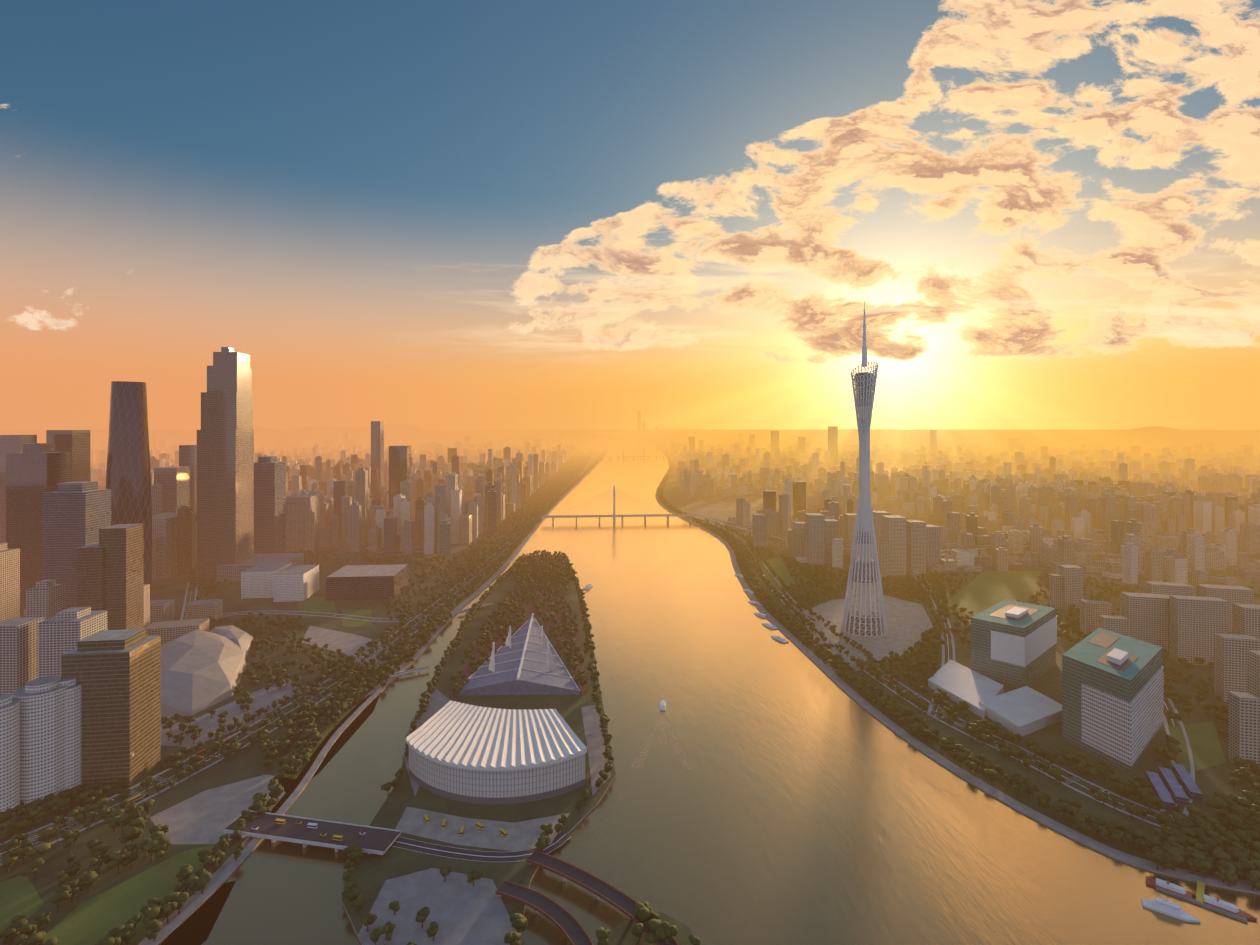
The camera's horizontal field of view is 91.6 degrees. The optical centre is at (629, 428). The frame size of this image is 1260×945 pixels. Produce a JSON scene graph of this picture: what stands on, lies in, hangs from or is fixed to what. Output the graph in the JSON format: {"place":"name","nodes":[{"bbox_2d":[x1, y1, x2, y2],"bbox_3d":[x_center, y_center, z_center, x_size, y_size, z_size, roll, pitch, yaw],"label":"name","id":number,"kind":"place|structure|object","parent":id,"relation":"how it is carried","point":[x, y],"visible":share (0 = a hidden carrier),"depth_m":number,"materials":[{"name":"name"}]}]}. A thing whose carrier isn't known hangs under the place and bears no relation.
{"place":"outdoors","nodes":[
{"label":"outdoors","id":0,"kind":"place"},
{"bbox_2d":[0,875,43,940],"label":"lawn","id":1,"kind":"structure","parent":0,"point":[19,895],"depth_m":440.59,"materials":[{"name":"green plant"}]},
{"bbox_2d":[43,844,214,944],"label":"lawn","id":2,"kind":"structure","parent":0,"point":[94,920],"depth_m":436.89,"materials":[{"name":"green plant"}]},
{"bbox_2d":[161,581,197,730],"bbox_3d":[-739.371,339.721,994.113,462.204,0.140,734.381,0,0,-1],"label":"street pavement","id":3,"kind":"structure","parent":0,"point":[183,612],"depth_m":1210.70,"materials":[{"name":"grey stone"}]},
{"bbox_2d":[162,882,234,944],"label":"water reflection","id":4,"kind":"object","parent":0,"point":[218,900],"depth_m":423.55,"materials":[{"name":"green plant"}]},
{"bbox_2d":[150,774,301,843],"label":"plaza","id":5,"kind":"structure","parent":0,"point":[207,816],"depth_m":544.30,"materials":[{"name":"grey concrete"}]},
{"bbox_2d":[161,679,300,746],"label":"plaza","id":6,"kind":"structure","parent":0,"point":[207,723],"depth_m":721.75,"materials":[{"name":"grey concrete"}]},
{"bbox_2d":[0,453,589,864],"bbox_3d":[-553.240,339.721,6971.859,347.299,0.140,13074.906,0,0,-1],"label":"road","id":7,"kind":"structure","parent":0,"point":[224,740],"depth_m":616.71,"materials":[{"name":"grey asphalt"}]},
{"bbox_2d":[0,440,607,944],"bbox_3d":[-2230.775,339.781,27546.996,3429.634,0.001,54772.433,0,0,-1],"label":"park ground","id":8,"kind":"structure","parent":0,"point":[238,766],"depth_m":737.13,"materials":[{"name":"green plant"}]},
{"bbox_2d":[106,381,151,597],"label":"skyscraper","id":9,"kind":"structure","parent":8,"relation":"on","point":[128,477],"depth_m":1200.76,"materials":[{"name":"grey glass"}]},
{"bbox_2d":[161,629,245,716],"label":"opera house","id":10,"kind":"structure","parent":8,"relation":"on","point":[201,670],"depth_m":781.80,"materials":[{"name":"stone"}]},
{"bbox_2d":[209,625,252,658],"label":"opera house","id":11,"kind":"structure","parent":8,"relation":"on","point":[241,639],"depth_m":936.76,"materials":[{"name":"stone"}]},
{"bbox_2d":[0,443,603,944],"bbox_3d":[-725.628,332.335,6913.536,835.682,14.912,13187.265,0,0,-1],"label":"north bank trees","id":12,"kind":"object","parent":8,"relation":"on","point":[158,843],"visible":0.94,"depth_m":658.02,"materials":[{"name":"green plant"}]},
{"bbox_2d":[144,562,1202,811],"bbox_3d":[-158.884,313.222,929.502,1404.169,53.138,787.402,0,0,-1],"label":"low-rise buildings","id":13,"kind":"structure","parent":8,"relation":"on","point":[284,582],"depth_m":1203.59,"materials":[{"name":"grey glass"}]},
{"bbox_2d":[297,596,336,617],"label":"lawn","id":14,"kind":"structure","parent":0,"point":[310,606],"depth_m":1160.43,"materials":[{"name":"green plant"}]},
{"bbox_2d":[223,610,431,621],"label":"road","id":15,"kind":"structure","parent":0,"point":[324,616],"depth_m":1110.57,"materials":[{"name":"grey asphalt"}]},
{"bbox_2d":[275,693,380,793],"bbox_3d":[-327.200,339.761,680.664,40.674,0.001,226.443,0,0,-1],"label":"trees","id":16,"kind":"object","parent":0,"point":[326,732],"depth_m":655.79,"materials":[{"name":"green plant"}]},
{"bbox_2d":[302,626,397,669],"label":"plaza","id":17,"kind":"structure","parent":0,"point":[348,644],"depth_m":975.49,"materials":[{"name":"grey concrete"}]},
{"bbox_2d":[342,609,372,626],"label":"lawn","id":18,"kind":"structure","parent":0,"point":[351,622],"depth_m":1093.37,"materials":[{"name":"green plant"}]},
{"bbox_2d":[138,456,603,944],"bbox_3d":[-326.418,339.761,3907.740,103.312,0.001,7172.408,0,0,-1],"label":"riverside promenade","id":19,"kind":"structure","parent":0,"point":[216,874],"depth_m":607.01,"materials":[{"name":"grey concrete"}]},
{"bbox_2d":[145,456,604,944],"bbox_3d":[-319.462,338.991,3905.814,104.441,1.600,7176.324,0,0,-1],"label":"embankment","id":20,"kind":"structure","parent":0,"point":[198,902],"depth_m":579.69,"materials":[{"name":"concrete"}]},
{"bbox_2d":[342,554,615,944],"bbox_3d":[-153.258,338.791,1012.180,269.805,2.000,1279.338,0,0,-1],"label":"island","id":21,"kind":"structure","parent":0,"point":[370,874],"depth_m":546.87,"materials":[{"name":"green plant"}]},
{"bbox_2d":[402,689,449,795],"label":"stadium apron","id":22,"kind":"object","parent":21,"relation":"on","point":[438,699],"visible":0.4,"depth_m":727.62,"materials":[{"name":"grey concrete"}]},
{"bbox_2d":[358,868,515,944],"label":"plaza","id":23,"kind":"structure","parent":21,"relation":"on","point":[463,911],"depth_m":428.04,"materials":[{"name":"grey concrete"}]},
{"bbox_2d":[406,700,586,803],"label":"pleated-roof stadium","id":24,"kind":"object","parent":21,"relation":"on","point":[463,752],"visible":0.98,"depth_m":575.00},
{"bbox_2d":[448,574,585,699],"bbox_3d":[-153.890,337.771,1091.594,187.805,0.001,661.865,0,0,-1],"label":"trees","id":25,"kind":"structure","parent":21,"relation":"on","point":[466,668],"depth_m":1037.89,"materials":[{"name":"green plant"}]},
{"bbox_2d":[457,617,579,695],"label":"stage canopy","id":26,"kind":"object","parent":21,"relation":"on","point":[528,682],"visible":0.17,"depth_m":806.54,"materials":[{"name":"grey metal"}]},
{"bbox_2d":[341,550,699,944],"bbox_3d":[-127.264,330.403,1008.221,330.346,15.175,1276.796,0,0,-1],"label":"island trees","id":27,"kind":"object","parent":21,"relation":"on","point":[665,931],"visible":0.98,"depth_m":834.02,"materials":[{"name":"green plant"}]},
{"bbox_2d":[468,613,579,690],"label":"stage frames and sails","id":28,"kind":"structure","parent":21,"relation":"on","point":[551,664],"depth_m":853.57},
{"bbox_2d":[495,850,678,944],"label":"red island ramps","id":29,"kind":"object","parent":21,"relation":"on","point":[566,922],"visible":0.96,"depth_m":433.00,"materials":[{"name":"white concrete"}]},
{"bbox_2d":[581,705,610,794],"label":"stadium apron","id":30,"kind":"object","parent":21,"relation":"on","point":[596,747],"visible":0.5,"depth_m":656.08,"materials":[{"name":"grey concrete"}]},
{"bbox_2d":[391,832,570,861],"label":"island road","id":31,"kind":"structure","parent":0,"point":[499,857],"depth_m":488.72,"materials":[{"name":"grey asphalt"}]},
{"bbox_2d":[393,831,568,861],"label":"island road markings","id":32,"kind":"object","parent":31,"relation":"on","point":[476,850],"visible":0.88,"depth_m":489.87,"materials":[{"name":"white"}]},
{"bbox_2d":[395,807,569,850],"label":"plaza","id":33,"kind":"structure","parent":0,"point":[523,835],"depth_m":514.21,"materials":[{"name":"grey concrete"}]},
{"bbox_2d":[0,430,1259,584],"bbox_3d":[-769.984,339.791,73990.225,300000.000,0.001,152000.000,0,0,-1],"label":"ground","id":34,"kind":"structure","parent":0,"point":[720,507],"depth_m":2762.70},
{"bbox_2d":[0,347,1259,825],"bbox_3d":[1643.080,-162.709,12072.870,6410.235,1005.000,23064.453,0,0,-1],"label":"buildings","id":35,"kind":"structure","parent":34,"relation":"on","point":[80,675],"depth_m":950.26,"materials":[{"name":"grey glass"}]},
{"bbox_2d":[24,432,1259,615],"bbox_3d":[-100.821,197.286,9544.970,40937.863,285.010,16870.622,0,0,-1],"label":"city buildings","id":36,"kind":"structure","parent":34,"relation":"on","point":[1167,508],"depth_m":2454.36,"materials":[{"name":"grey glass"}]},
{"bbox_2d":[223,449,1110,854],"bbox_3d":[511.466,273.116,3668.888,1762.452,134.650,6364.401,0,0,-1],"label":"bridges","id":37,"kind":"structure","parent":34,"relation":"on","point":[375,841],"depth_m":508.40,"materials":[{"name":"white concrete"}]},
{"bbox_2d":[0,424,1259,443],"bbox_3d":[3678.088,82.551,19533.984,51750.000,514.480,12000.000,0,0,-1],"label":"distant hill","id":38,"kind":"structure","parent":0,"point":[412,433],"depth_m":18539.36,"materials":[{"name":"orange"}]},
{"bbox_2d":[0,0,1259,429],"label":"sky","id":39,"kind":"structure","parent":0,"point":[423,214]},
{"bbox_2d":[608,911,692,944],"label":"islet ground","id":40,"kind":"structure","parent":0,"point":[621,933],"depth_m":408.86,"materials":[{"name":"plant"}]},
{"bbox_2d":[158,432,1259,944],"bbox_3d":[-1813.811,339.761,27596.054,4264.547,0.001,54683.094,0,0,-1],"label":"river water","id":41,"kind":"structure","parent":0,"point":[804,800],"depth_m":537.27,"materials":[{"name":"brown liquid"}]},
{"bbox_2d":[583,591,691,769],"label":"boat wakes","id":42,"kind":"object","parent":41,"relation":"on","point":[661,741],"visible":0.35,"depth_m":657.79,"materials":[{"name":"white liquid"}]},
{"bbox_2d":[583,574,1256,922],"bbox_3d":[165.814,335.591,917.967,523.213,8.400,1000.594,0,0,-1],"label":"boats","id":43,"kind":"object","parent":41,"relation":"on","point":[1199,897],"visible":0.9,"depth_m":436.43,"materials":[{"name":"white"}]},
{"bbox_2d":[758,557,794,592],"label":"lawn","id":44,"kind":"structure","parent":0,"point":[778,566],"depth_m":1441.83,"materials":[{"name":"green plant"}]},
{"bbox_2d":[801,595,932,673],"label":"plaza","id":45,"kind":"structure","parent":0,"point":[908,623],"depth_m":1038.82,"materials":[{"name":"grey concrete"}]},
{"bbox_2d":[841,362,887,636],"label":"tower lattice","id":46,"kind":"object","parent":45,"relation":"on","point":[850,601],"visible":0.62,"depth_m":1016.07,"materials":[{"name":"grey metal"}]},
{"bbox_2d":[862,301,866,366],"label":"antenna spire","id":47,"kind":"structure","parent":46,"relation":"on","point":[864,355],"depth_m":1025.22,"materials":[{"name":"white metal"}]},
{"bbox_2d":[846,372,883,635],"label":"tower core","id":48,"kind":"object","parent":45,"relation":"on","point":[864,479],"visible":0.46,"depth_m":1019.49,"materials":[{"name":"grey concrete"}]},
{"bbox_2d":[909,573,955,717],"bbox_3d":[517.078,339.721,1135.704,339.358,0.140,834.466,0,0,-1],"label":"street pavement","id":49,"kind":"structure","parent":0,"point":[932,700],"depth_m":939.92,"materials":[{"name":"grey stone"}]},
{"bbox_2d":[625,432,1259,880],"bbox_3d":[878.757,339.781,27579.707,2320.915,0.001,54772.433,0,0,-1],"label":"park ground","id":50,"kind":"structure","parent":0,"point":[1209,782],"depth_m":707.08,"materials":[{"name":"green plant"}]},
{"bbox_2d":[20,558,1197,844],"bbox_3d":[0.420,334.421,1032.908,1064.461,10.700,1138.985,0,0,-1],"label":"vehicles","id":51,"kind":"object","parent":50,"relation":"on","point":[340,838],"visible":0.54,"depth_m":529.05,"materials":[{"name":"white"}]},
{"bbox_2d":[657,451,1259,890],"bbox_3d":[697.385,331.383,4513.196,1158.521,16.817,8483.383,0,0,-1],"label":"south bank trees","id":52,"kind":"object","parent":50,"relation":"on","point":[1203,849],"visible":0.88,"depth_m":656.99,"materials":[{"name":"green plant"}]},
{"bbox_2d":[928,599,1163,773],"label":"media port cubes","id":53,"kind":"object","parent":50,"relation":"on","point":[1110,709],"visible":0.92,"depth_m":693.71,"materials":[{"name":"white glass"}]},
{"bbox_2d":[657,454,1251,884],"bbox_3d":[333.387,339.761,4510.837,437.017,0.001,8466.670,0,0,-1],"label":"bank promenade path","id":54,"kind":"structure","parent":0,"point":[951,762],"depth_m":616.91,"materials":[{"name":"grey concrete"}]},
{"bbox_2d":[655,452,1259,894],"bbox_3d":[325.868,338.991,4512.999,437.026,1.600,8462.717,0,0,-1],"label":"embankment","id":55,"kind":"structure","parent":0,"point":[1031,814],"depth_m":560.86,"materials":[{"name":"concrete"}]},
{"bbox_2d":[720,527,1251,855],"bbox_3d":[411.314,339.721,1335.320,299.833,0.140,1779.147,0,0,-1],"label":"road","id":56,"kind":"structure","parent":0,"point":[974,737],"depth_m":668.21,"materials":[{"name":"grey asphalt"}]},
{"bbox_2d":[947,571,1040,614],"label":"lawn","id":57,"kind":"structure","parent":0,"point":[982,591],"depth_m":1289.90,"materials":[{"name":"green plant"}]},
{"bbox_2d":[1159,689,1194,816],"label":"media street pavement","id":58,"kind":"structure","parent":0,"point":[1186,812],"depth_m":647.42,"materials":[{"name":"grey concrete"}]},
{"bbox_2d":[1168,721,1225,772],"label":"lawn","id":59,"kind":"structure","parent":0,"point":[1205,746],"depth_m":655.79,"materials":[{"name":"green plant"}]},
{"bbox_2d":[1163,566,1251,595],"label":"lawn","id":60,"kind":"structure","parent":0,"point":[1240,581],"depth_m":1366.11,"materials":[{"name":"green plant"}]},
{"label":"linjiang avenue","id":61,"kind":"object","parent":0,"visible":0},
{"bbox_2d":[0,474,577,860],"bbox_3d":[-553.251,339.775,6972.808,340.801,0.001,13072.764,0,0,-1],"label":"linjiang avenue markings","id":62,"kind":"object","parent":61,"relation":"on","point":[217,752],"visible":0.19,"depth_m":608.81,"materials":[{"name":"white"}]},
{"label":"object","id":63,"kind":"structure","parent":0,"visible":0},
{"bbox_2d":[915,574,952,715],"bbox_3d":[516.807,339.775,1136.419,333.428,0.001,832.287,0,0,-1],"label":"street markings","id":64,"kind":"object","parent":63,"relation":"on","point":[944,648],"visible":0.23,"depth_m":940.27,"materials":[{"name":"white"}]},
{"label":"yuejiang road","id":65,"kind":"structure","parent":0,"visible":0},
{"bbox_2d":[735,537,1228,846],"bbox_3d":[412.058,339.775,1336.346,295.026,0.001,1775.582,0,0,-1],"label":"yuejiang road markings","id":66,"kind":"object","parent":65,"relation":"on","point":[998,738],"visible":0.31,"depth_m":615.11,"materials":[{"name":"white"}]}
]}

